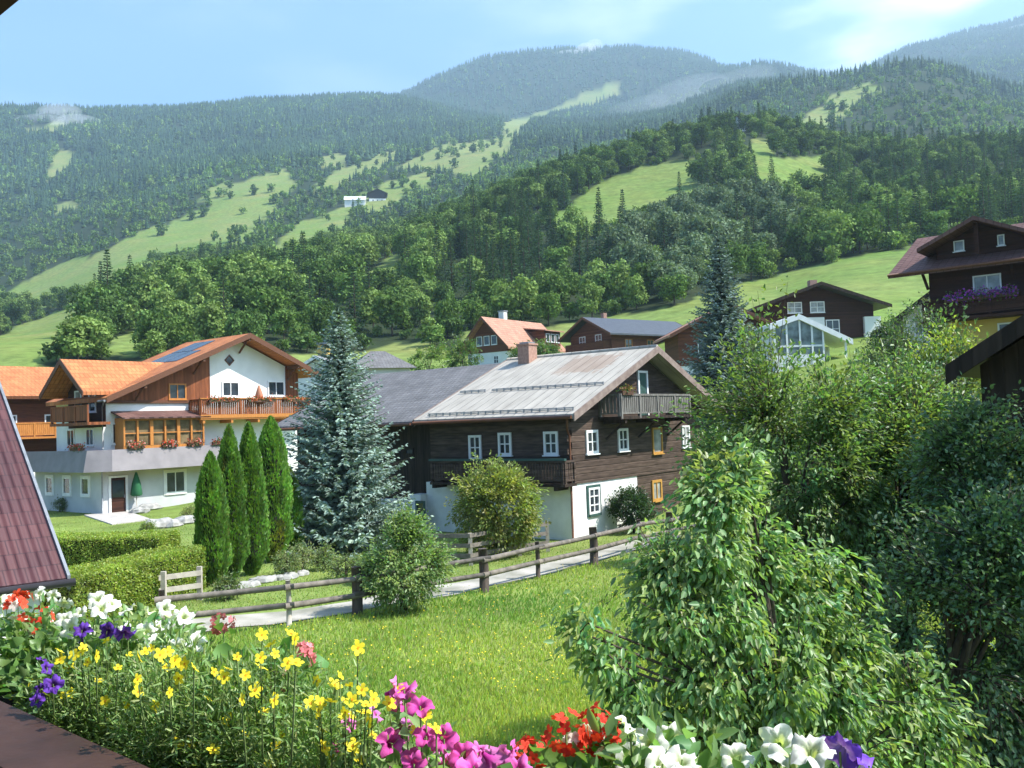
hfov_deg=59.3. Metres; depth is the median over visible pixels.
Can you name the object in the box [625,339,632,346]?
window
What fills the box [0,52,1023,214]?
mountain forest
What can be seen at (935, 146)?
spruce tree
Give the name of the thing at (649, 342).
window
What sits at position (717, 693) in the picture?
pear tree
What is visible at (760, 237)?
broadleaf tree
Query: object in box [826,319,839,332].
window
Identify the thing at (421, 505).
window
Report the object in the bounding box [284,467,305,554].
columnar thuja
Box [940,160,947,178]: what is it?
spruce tree
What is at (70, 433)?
window
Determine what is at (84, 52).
sky
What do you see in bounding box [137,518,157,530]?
garden shrub
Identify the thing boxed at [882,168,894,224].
spruce tree
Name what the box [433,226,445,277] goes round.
spruce tree
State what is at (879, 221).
broadleaf tree
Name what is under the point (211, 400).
flower box
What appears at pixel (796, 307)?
window
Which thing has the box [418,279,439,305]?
broadleaf tree
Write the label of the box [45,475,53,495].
window
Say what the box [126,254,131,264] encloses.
spruce tree
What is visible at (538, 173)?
spruce tree
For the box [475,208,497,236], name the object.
broadleaf tree
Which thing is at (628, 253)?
broadleaf tree
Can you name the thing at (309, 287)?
spruce tree
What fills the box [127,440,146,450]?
flower box
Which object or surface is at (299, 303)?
broadleaf tree
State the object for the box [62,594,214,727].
white petunia
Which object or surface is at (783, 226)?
spruce tree
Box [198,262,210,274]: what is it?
broadleaf tree
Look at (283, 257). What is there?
spruce tree
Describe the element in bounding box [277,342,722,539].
timber farmhouse
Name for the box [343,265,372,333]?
spruce tree
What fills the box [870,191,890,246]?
spruce tree
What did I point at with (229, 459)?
columnar thuja
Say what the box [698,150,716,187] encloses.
spruce tree
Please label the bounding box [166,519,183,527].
rock
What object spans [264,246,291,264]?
broadleaf tree
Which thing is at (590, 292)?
broadleaf tree
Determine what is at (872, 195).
broadleaf tree
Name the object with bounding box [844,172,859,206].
spruce tree
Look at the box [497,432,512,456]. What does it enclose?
window
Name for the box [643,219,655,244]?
broadleaf tree
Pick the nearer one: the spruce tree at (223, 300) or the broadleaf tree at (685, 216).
the spruce tree at (223, 300)
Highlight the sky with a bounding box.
[0,0,1023,107]
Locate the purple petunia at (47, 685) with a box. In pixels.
[0,622,136,734]
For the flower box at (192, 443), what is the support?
attached to the white chalet at (105, 411)
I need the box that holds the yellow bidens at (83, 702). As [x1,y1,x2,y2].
[9,637,167,759]
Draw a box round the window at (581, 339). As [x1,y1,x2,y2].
[579,337,585,343]
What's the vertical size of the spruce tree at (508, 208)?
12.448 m
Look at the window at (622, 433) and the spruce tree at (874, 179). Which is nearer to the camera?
the window at (622, 433)
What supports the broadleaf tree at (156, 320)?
on the ground at (866, 270)
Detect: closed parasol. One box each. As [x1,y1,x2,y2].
[130,472,142,506]
[254,386,263,403]
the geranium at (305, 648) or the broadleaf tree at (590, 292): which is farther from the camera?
the broadleaf tree at (590, 292)
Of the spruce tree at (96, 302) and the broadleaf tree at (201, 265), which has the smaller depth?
the spruce tree at (96, 302)
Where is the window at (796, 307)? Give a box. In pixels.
[787,302,802,313]
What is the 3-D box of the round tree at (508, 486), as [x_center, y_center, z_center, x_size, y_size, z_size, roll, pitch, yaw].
[-0.507,4.802,33.580,3.978,4.752,3.817,-3,-3,25]
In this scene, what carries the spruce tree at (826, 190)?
on the ground at (866, 270)
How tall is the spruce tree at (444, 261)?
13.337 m
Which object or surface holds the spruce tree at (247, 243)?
on the ground at (866, 270)
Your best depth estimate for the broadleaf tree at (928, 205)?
236.78 m
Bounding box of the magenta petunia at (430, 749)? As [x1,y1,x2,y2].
[328,675,532,767]
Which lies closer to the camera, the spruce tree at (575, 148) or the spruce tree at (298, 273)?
the spruce tree at (298, 273)
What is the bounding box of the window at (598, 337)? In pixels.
[595,334,601,340]
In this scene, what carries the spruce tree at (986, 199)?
on the ground at (866, 270)
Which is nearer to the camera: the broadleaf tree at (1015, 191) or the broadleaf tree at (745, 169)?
the broadleaf tree at (1015, 191)
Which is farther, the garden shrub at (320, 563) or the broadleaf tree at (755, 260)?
the broadleaf tree at (755, 260)
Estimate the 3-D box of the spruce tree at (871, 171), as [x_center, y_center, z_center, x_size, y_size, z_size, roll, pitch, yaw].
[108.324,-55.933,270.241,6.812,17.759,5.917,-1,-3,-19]
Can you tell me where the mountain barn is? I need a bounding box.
[344,196,366,206]
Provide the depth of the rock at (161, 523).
47.71 m
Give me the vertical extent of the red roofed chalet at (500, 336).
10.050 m
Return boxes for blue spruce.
[282,309,437,557]
[677,235,766,430]
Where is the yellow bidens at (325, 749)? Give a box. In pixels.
[234,639,424,767]
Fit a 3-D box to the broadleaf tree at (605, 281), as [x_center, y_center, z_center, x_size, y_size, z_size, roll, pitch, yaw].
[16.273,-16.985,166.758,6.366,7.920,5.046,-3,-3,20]
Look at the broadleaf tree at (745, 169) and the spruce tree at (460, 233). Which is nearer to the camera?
the spruce tree at (460, 233)
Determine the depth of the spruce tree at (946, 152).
406.34 m
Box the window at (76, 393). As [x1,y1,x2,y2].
[74,391,81,405]
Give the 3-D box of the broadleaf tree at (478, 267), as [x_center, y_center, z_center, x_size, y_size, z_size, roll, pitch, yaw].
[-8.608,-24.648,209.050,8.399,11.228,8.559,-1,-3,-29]
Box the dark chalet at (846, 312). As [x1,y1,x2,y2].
[748,280,891,337]
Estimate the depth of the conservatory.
80.38 m
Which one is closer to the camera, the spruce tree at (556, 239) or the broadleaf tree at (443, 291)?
the broadleaf tree at (443, 291)
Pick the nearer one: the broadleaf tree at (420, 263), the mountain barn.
the broadleaf tree at (420, 263)
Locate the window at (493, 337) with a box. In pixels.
[491,335,497,344]
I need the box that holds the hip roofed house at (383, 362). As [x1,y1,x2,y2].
[350,351,416,379]
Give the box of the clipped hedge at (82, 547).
[55,529,181,567]
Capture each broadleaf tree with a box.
[51,315,100,359]
[63,285,118,318]
[76,316,112,359]
[82,311,117,342]
[85,310,111,344]
[86,279,100,289]
[91,297,127,325]
[93,284,127,315]
[98,279,134,298]
[108,283,138,311]
[112,264,148,291]
[123,262,145,274]
[128,276,154,296]
[133,272,168,309]
[133,328,166,358]
[134,307,171,349]
[146,283,182,317]
[148,292,169,310]
[148,313,189,349]
[149,256,169,288]
[154,273,168,288]
[163,253,199,281]
[163,299,194,332]
[165,264,189,299]
[169,277,194,309]
[185,255,203,261]
[185,266,219,308]
[187,300,226,339]
[195,256,216,265]
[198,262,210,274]
[200,283,233,322]
[204,254,244,284]
[209,281,242,316]
[218,259,247,281]
[222,308,263,336]
[227,274,274,313]
[230,248,251,258]
[232,258,256,275]
[234,257,281,283]
[236,251,264,259]
[237,250,256,272]
[242,284,287,333]
[246,270,277,286]
[246,309,268,337]
[247,248,269,258]
[261,268,299,293]
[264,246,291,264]
[269,309,299,338]
[270,257,295,267]
[275,258,308,291]
[276,296,295,331]
[281,237,299,250]
[283,289,312,313]
[288,242,311,250]
[289,280,317,302]
[294,243,309,254]
[294,307,313,331]
[300,245,328,257]
[302,259,337,296]
[304,298,338,341]
[305,246,328,261]
[308,235,331,247]
[310,256,330,285]
[323,271,342,300]
[330,270,367,309]
[331,253,366,273]
[333,231,349,246]
[333,235,359,262]
[350,236,379,266]
[355,232,377,251]
[357,273,378,298]
[357,287,385,328]
[369,290,414,335]
[370,266,398,291]
[371,288,395,318]
[384,284,405,296]
[388,228,403,254]
[393,229,418,253]
[396,224,416,253]
[397,259,418,280]
[400,276,423,307]
[401,243,418,281]
[401,251,439,291]
[408,236,430,248]
[408,292,432,326]
[409,238,441,278]
[413,214,439,226]
[413,226,447,258]
[415,226,448,255]
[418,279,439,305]
[431,280,454,305]
[431,294,464,337]
[444,229,459,256]
[452,218,478,245]
[454,254,487,290]
[455,297,484,328]
[458,217,483,249]
[464,289,486,304]
[473,278,511,311]
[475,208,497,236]
[477,224,496,252]
[484,184,502,196]
[484,279,517,319]
[492,225,523,261]
[495,179,518,195]
[496,215,520,241]
[497,273,540,320]
[533,268,553,283]
[534,269,555,285]
[534,269,573,308]
[534,291,562,325]
[542,244,572,271]
[551,267,580,302]
[555,220,575,248]
[562,203,592,239]
[576,280,605,317]
[577,268,609,291]
[578,159,601,188]
[579,257,605,286]
[584,272,616,306]
[596,223,636,257]
[598,217,621,245]
[605,258,630,300]
[607,243,628,264]
[614,222,648,244]
[617,208,650,244]
[618,235,644,271]
[622,273,649,308]
[628,258,665,300]
[629,251,661,273]
[630,205,645,214]
[631,243,661,271]
[635,209,655,237]
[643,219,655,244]
[646,259,687,293]
[652,205,681,248]
[653,273,691,304]
[660,244,692,263]
[671,195,695,212]
[674,215,713,241]
[675,210,692,228]
[675,235,690,253]
[676,254,703,277]
[677,230,712,262]
[677,254,706,287]
[678,265,698,292]
[680,198,701,215]
[685,155,716,182]
[687,183,708,205]
[690,206,721,216]
[699,181,733,207]
[699,217,742,245]
[703,237,718,261]
[704,210,725,218]
[711,148,729,178]
[711,194,745,220]
[711,222,738,247]
[712,213,729,220]
[716,238,750,279]
[723,220,752,246]
[724,176,752,192]
[734,150,757,179]
[736,239,769,280]
[738,218,751,242]
[749,230,777,258]
[754,179,783,197]
[754,194,789,224]
[755,201,785,225]
[756,206,800,247]
[761,201,794,238]
[781,179,801,200]
[782,218,817,265]
[787,201,804,223]
[788,169,806,190]
[797,173,818,190]
[798,205,820,224]
[802,216,828,255]
[807,208,837,227]
[809,175,837,196]
[809,199,836,211]
[814,210,856,253]
[819,208,857,254]
[821,190,849,205]
[823,187,847,200]
[834,202,857,214]
[844,204,885,252]
[848,185,873,207]
[851,201,887,228]
[852,209,881,249]
[857,182,874,194]
[858,199,884,209]
[865,183,894,202]
[875,194,916,227]
[890,190,926,204]
[901,189,919,224]
[919,189,933,206]
[919,209,951,234]
[926,196,955,223]
[935,184,978,222]
[938,174,964,190]
[964,173,991,186]
[965,185,992,212]
[973,180,995,195]
[1000,176,1018,206]
[1009,184,1023,214]
[1010,188,1022,204]
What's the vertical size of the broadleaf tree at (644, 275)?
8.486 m
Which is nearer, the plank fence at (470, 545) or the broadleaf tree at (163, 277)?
the plank fence at (470, 545)
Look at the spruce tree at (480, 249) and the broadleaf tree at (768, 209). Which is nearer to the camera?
the spruce tree at (480, 249)
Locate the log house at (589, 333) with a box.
[557,313,682,352]
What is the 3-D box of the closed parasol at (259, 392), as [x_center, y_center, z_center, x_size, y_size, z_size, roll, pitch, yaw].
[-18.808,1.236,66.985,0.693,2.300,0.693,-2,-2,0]
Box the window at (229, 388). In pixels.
[221,381,240,397]
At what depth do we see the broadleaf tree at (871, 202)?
249.93 m
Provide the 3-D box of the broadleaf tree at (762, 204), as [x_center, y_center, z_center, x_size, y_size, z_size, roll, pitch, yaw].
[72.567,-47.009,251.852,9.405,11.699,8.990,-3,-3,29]
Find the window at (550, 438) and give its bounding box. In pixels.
[542,431,559,455]
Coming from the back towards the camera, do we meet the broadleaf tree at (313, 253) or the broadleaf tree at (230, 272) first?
the broadleaf tree at (313, 253)
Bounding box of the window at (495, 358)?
[493,355,498,363]
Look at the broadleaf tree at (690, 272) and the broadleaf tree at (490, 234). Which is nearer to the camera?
the broadleaf tree at (690, 272)
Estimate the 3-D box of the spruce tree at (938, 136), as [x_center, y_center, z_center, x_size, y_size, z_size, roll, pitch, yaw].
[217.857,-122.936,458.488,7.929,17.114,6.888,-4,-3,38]
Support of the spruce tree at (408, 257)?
on the ground at (866, 270)
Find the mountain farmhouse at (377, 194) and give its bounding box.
[367,188,387,200]
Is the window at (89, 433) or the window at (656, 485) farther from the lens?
the window at (89, 433)
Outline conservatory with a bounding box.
[755,314,852,372]
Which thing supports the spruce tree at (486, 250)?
on the ground at (866, 270)
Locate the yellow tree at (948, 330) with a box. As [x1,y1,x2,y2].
[901,311,982,419]
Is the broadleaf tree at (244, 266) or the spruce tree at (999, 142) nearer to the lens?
the broadleaf tree at (244, 266)
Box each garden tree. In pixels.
[407,339,455,370]
[443,331,483,367]
[505,340,530,357]
[534,337,562,354]
[683,421,765,535]
[733,324,763,365]
[752,363,816,500]
[758,400,870,530]
[850,298,936,435]
[862,402,916,503]
[863,316,903,349]
[866,291,967,379]
[890,302,988,519]
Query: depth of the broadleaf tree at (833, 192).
286.51 m
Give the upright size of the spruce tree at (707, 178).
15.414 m
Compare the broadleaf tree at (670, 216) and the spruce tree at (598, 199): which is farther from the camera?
the spruce tree at (598, 199)
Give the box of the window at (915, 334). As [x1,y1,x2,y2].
[914,319,923,339]
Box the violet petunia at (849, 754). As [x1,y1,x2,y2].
[765,730,873,767]
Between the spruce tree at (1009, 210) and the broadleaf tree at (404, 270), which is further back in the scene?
the spruce tree at (1009, 210)
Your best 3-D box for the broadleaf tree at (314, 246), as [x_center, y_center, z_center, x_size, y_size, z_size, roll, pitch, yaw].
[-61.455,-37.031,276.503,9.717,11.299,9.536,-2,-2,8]
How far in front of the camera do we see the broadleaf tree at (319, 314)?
139.34 m
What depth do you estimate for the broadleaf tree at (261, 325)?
130.97 m
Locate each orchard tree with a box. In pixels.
[598,276,950,709]
[797,307,981,658]
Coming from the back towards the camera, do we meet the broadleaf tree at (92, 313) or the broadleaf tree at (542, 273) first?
the broadleaf tree at (542, 273)
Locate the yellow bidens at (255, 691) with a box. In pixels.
[157,628,362,767]
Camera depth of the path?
54.45 m
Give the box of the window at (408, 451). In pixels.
[405,448,413,454]
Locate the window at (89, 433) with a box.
[84,428,94,446]
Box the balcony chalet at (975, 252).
[887,216,1023,387]
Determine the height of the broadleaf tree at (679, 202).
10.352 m
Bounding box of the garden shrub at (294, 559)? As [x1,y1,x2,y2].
[269,547,302,574]
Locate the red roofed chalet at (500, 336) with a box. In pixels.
[459,310,565,364]
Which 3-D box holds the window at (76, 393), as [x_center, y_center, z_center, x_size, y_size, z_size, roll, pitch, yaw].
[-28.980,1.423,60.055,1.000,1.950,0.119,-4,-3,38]
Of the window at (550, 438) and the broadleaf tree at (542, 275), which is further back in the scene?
the broadleaf tree at (542, 275)
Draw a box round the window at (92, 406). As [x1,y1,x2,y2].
[88,395,96,412]
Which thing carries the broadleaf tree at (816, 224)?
on the ground at (866, 270)
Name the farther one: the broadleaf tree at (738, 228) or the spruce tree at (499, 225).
the spruce tree at (499, 225)
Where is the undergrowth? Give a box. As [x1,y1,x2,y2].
[1,123,1022,362]
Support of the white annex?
on the ground at (866, 270)
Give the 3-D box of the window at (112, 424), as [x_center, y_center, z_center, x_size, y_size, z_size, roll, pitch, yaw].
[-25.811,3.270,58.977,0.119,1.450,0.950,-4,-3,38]
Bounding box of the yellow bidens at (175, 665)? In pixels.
[89,628,260,767]
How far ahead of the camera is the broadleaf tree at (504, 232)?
250.76 m
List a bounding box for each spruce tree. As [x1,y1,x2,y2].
[90,248,114,308]
[94,291,100,311]
[96,261,102,282]
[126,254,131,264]
[215,263,234,323]
[218,238,223,252]
[245,237,249,250]
[259,245,266,260]
[282,242,289,268]
[288,239,295,271]
[295,246,303,280]
[295,260,302,292]
[297,232,314,292]
[304,266,315,302]
[315,273,339,338]
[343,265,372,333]
[361,254,380,321]
[393,228,409,277]
[402,241,415,284]
[415,200,423,219]
[430,237,443,286]
[432,212,443,264]
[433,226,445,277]
[439,235,465,293]
[439,241,450,284]
[449,202,465,256]
[457,218,467,258]
[460,220,470,265]
[460,249,476,300]
[466,179,480,217]
[470,220,478,257]
[472,240,488,292]
[480,226,486,255]
[481,235,498,279]
[482,226,496,274]
[485,240,500,281]
[487,207,493,228]
[487,229,500,280]
[492,193,499,224]
[494,206,502,257]
[495,229,512,281]
[498,227,521,288]
[499,250,511,286]
[506,186,518,218]
[507,199,512,219]
[507,225,521,273]
[513,230,532,279]
[515,213,533,264]
[523,178,536,214]
[527,219,547,272]
[527,249,538,282]
[530,249,538,281]
[534,160,542,183]
[534,169,539,182]
[541,192,557,229]
[541,201,559,249]
[543,221,554,257]
[549,222,554,258]
[550,221,560,250]
[554,231,561,260]
[555,166,570,209]
[568,226,588,274]
[573,231,586,279]
[574,142,577,155]
[582,220,593,262]
[588,202,607,267]
[589,187,606,238]
[601,253,607,299]
[604,225,612,271]
[614,206,623,245]
[618,189,625,218]
[658,212,669,257]
[670,118,677,149]
[676,172,683,193]
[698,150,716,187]
[699,167,704,184]
[704,162,712,186]
[711,133,718,161]
[716,155,725,182]
[727,144,732,162]
[731,189,745,221]
[733,123,741,147]
[742,220,753,269]
[747,170,754,194]
[748,140,758,173]
[748,199,758,244]
[752,155,761,192]
[765,153,776,179]
[765,202,779,256]
[779,204,790,257]
[794,116,801,131]
[820,173,830,199]
[836,152,843,172]
[842,121,848,138]
[844,156,847,169]
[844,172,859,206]
[850,168,858,195]
[869,132,878,162]
[869,169,875,188]
[869,169,878,188]
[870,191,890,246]
[875,192,898,248]
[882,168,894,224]
[890,192,903,233]
[897,127,902,144]
[909,183,919,232]
[909,190,931,241]
[916,164,924,187]
[922,143,933,177]
[925,172,936,203]
[929,127,935,144]
[930,182,950,230]
[933,137,939,152]
[937,126,942,144]
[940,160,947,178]
[943,139,948,154]
[952,167,961,187]
[952,170,961,221]
[956,141,967,172]
[957,129,963,140]
[963,146,973,175]
[967,180,982,217]
[970,149,976,173]
[972,132,979,152]
[975,174,996,218]
[979,144,993,179]
[979,165,1003,221]
[979,180,1002,220]
[981,124,986,154]
[987,190,996,220]
[995,173,1010,222]
[998,132,1003,160]
[999,131,1005,146]
[1000,169,1020,220]
[1005,121,1013,143]
[1014,177,1023,216]
[1014,186,1023,222]
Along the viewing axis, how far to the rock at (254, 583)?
28.98 m
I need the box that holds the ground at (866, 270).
[0,22,1023,766]
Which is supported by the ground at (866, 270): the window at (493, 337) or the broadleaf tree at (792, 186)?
the broadleaf tree at (792, 186)
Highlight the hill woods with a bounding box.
[0,106,1023,334]
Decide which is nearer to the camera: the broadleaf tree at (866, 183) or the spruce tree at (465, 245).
the spruce tree at (465, 245)
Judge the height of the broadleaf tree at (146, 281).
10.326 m
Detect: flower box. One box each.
[65,442,88,451]
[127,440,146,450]
[161,439,178,448]
[187,438,204,447]
[207,395,238,404]
[210,436,222,445]
[246,393,275,402]
[283,395,309,403]
[616,384,635,394]
[943,287,983,305]
[977,283,1018,300]
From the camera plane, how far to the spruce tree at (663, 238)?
218.64 m
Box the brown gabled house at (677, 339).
[653,305,771,374]
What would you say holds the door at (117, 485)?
in the white chalet at (105, 411)
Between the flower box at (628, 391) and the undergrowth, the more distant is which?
the undergrowth
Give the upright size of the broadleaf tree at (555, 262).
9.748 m
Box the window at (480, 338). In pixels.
[476,336,481,346]
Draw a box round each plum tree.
[840,460,1023,767]
[885,371,1023,756]
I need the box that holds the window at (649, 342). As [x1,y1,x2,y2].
[647,340,653,344]
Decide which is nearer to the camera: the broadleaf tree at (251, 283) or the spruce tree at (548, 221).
the broadleaf tree at (251, 283)
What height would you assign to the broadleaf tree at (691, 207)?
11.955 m
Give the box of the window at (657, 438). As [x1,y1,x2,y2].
[651,427,664,454]
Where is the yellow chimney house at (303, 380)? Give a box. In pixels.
[298,342,331,404]
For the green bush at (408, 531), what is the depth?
23.90 m
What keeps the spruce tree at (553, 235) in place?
on the ground at (866, 270)
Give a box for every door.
[108,475,127,512]
[637,370,649,414]
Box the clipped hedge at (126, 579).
[41,543,206,624]
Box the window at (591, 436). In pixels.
[585,430,600,455]
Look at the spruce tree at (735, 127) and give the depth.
395.12 m
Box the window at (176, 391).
[168,383,186,399]
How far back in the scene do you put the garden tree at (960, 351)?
21.14 m
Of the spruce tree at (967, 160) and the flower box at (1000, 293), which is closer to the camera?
the flower box at (1000, 293)
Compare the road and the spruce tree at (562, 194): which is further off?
the spruce tree at (562, 194)
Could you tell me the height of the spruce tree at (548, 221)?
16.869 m
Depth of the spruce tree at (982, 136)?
459.46 m
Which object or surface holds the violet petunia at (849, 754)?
in the planter trough
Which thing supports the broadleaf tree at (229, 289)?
on the ground at (866, 270)
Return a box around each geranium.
[0,588,76,705]
[195,612,328,737]
[500,701,626,767]
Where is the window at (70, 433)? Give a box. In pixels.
[66,429,74,446]
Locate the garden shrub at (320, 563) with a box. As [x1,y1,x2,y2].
[309,539,340,570]
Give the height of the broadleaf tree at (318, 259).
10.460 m
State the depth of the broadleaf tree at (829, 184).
300.88 m
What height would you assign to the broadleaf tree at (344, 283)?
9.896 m
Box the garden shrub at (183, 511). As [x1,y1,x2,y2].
[178,503,194,515]
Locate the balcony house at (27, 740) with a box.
[0,0,148,767]
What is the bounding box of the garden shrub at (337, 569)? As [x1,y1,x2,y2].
[317,546,360,578]
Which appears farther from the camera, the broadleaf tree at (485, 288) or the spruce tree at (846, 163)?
the spruce tree at (846, 163)
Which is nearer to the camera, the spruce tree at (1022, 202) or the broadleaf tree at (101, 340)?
the broadleaf tree at (101, 340)
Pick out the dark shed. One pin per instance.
(997, 358)
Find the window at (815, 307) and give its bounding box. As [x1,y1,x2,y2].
[810,301,825,312]
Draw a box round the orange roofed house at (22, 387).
[0,366,56,475]
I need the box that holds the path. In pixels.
[84,511,148,524]
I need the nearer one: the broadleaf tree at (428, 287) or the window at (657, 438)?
the window at (657, 438)
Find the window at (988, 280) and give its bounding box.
[972,273,1001,295]
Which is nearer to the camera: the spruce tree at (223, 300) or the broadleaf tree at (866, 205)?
the spruce tree at (223, 300)
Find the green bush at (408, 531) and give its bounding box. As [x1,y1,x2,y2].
[334,501,459,615]
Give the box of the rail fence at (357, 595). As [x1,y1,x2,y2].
[154,512,695,626]
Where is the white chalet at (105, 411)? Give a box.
[26,333,320,513]
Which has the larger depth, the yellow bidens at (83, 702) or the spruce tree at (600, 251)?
the spruce tree at (600, 251)
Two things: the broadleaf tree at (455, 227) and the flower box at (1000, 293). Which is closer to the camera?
the flower box at (1000, 293)
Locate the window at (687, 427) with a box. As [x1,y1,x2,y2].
[681,425,691,448]
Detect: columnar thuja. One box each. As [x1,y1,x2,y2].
[192,449,233,586]
[217,423,250,577]
[239,421,271,575]
[258,415,293,562]
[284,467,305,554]
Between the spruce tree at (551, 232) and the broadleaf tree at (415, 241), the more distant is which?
the broadleaf tree at (415, 241)
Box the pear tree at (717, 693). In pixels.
[539,424,1004,767]
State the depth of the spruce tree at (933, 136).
496.92 m
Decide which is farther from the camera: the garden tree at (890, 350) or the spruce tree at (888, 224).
the spruce tree at (888, 224)
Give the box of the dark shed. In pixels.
[945,314,1023,747]
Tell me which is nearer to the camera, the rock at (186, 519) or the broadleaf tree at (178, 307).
the rock at (186, 519)
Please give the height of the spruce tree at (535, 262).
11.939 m
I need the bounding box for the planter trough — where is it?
[0,681,169,766]
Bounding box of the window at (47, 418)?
[44,414,50,421]
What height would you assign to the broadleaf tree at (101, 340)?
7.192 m
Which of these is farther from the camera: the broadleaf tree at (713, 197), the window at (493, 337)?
the broadleaf tree at (713, 197)
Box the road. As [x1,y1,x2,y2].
[58,535,690,639]
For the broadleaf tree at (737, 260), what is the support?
on the ground at (866, 270)
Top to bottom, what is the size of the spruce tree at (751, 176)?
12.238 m
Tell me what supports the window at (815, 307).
in the dark chalet at (846, 312)
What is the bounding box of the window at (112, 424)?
[111,423,115,444]
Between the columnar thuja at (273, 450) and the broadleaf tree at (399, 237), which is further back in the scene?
the broadleaf tree at (399, 237)
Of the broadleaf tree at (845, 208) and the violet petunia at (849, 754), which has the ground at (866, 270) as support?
the broadleaf tree at (845, 208)
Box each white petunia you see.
[0,586,122,684]
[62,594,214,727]
[551,701,749,767]
[710,723,836,767]
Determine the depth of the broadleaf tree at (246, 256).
233.51 m
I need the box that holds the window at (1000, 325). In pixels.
[997,322,1010,330]
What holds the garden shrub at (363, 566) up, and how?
on the ground at (866, 270)
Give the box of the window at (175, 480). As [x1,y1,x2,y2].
[163,469,186,494]
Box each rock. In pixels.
[128,506,149,513]
[138,503,162,510]
[144,517,171,528]
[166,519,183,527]
[174,515,194,524]
[236,581,250,588]
[248,575,276,582]
[249,580,260,586]
[272,574,287,580]
[283,572,298,579]
[297,570,309,575]
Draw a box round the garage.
[0,382,75,654]
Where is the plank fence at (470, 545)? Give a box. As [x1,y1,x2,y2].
[423,522,549,565]
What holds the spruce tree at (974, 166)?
on the ground at (866, 270)
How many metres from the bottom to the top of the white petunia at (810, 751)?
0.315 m
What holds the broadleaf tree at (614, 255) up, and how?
on the ground at (866, 270)
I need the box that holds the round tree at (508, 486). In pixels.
[443,449,551,561]
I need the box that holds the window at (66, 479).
[62,475,71,496]
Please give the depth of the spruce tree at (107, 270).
209.02 m
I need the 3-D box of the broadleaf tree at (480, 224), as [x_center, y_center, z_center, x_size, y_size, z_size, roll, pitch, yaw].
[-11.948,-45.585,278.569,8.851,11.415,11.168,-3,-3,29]
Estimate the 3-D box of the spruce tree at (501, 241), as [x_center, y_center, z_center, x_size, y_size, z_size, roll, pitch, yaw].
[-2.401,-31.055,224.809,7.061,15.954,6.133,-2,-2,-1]
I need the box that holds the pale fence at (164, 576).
[159,566,202,599]
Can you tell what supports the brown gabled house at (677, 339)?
on the ground at (866, 270)
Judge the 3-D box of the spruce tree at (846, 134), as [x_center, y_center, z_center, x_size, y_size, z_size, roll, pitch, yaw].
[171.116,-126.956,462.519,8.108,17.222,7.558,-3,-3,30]
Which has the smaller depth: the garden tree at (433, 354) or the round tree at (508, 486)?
the round tree at (508, 486)
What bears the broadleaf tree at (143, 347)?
on the ground at (866, 270)
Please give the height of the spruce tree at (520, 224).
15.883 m
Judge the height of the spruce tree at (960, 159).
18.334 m
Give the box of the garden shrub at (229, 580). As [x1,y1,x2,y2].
[207,570,247,600]
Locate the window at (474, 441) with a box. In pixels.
[468,435,481,458]
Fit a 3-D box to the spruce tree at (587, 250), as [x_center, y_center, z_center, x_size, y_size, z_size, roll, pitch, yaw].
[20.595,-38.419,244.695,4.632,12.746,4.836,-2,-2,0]
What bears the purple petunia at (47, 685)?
in the planter trough
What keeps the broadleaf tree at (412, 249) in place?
on the ground at (866, 270)
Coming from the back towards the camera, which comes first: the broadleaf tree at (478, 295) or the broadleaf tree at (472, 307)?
the broadleaf tree at (478, 295)
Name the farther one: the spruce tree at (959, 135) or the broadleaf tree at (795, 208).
the spruce tree at (959, 135)
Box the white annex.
[891,292,932,358]
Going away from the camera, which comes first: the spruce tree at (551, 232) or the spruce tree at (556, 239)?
the spruce tree at (556, 239)
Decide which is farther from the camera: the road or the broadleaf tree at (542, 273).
the broadleaf tree at (542, 273)
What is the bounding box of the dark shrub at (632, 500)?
[605,482,662,532]
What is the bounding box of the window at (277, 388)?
[267,381,284,396]
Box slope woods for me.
[0,61,1023,299]
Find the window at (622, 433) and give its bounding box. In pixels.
[617,428,630,452]
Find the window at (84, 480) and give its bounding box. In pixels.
[80,475,90,496]
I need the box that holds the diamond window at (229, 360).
[225,354,234,365]
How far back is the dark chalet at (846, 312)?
96.83 m
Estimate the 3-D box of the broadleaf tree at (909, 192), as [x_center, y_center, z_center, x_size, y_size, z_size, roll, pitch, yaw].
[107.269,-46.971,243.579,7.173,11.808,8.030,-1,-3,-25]
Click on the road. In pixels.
(268, 618)
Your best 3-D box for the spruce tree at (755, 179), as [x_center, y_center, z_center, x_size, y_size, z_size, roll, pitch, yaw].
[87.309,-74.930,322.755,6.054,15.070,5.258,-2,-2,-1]
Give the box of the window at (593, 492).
[586,484,601,516]
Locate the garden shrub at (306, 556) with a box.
[283,536,319,571]
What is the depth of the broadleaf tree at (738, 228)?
213.80 m
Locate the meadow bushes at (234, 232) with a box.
[149,79,881,253]
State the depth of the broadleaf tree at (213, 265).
221.16 m
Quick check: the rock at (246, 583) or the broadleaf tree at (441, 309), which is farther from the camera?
the broadleaf tree at (441, 309)
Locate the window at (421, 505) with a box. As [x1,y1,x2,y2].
[415,501,426,519]
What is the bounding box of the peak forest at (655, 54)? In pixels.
[389,14,1023,118]
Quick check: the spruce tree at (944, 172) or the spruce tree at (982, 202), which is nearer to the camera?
the spruce tree at (982, 202)
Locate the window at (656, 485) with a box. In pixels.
[651,479,662,502]
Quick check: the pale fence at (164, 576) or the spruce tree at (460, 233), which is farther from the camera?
the spruce tree at (460, 233)
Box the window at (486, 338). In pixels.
[483,336,489,345]
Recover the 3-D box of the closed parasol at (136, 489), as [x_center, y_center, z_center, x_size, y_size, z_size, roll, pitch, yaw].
[-24.700,7.046,59.190,0.693,2.550,0.693,-2,-2,0]
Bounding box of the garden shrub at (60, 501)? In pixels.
[49,494,67,511]
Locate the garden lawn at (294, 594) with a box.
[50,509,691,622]
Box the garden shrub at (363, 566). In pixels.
[350,557,383,582]

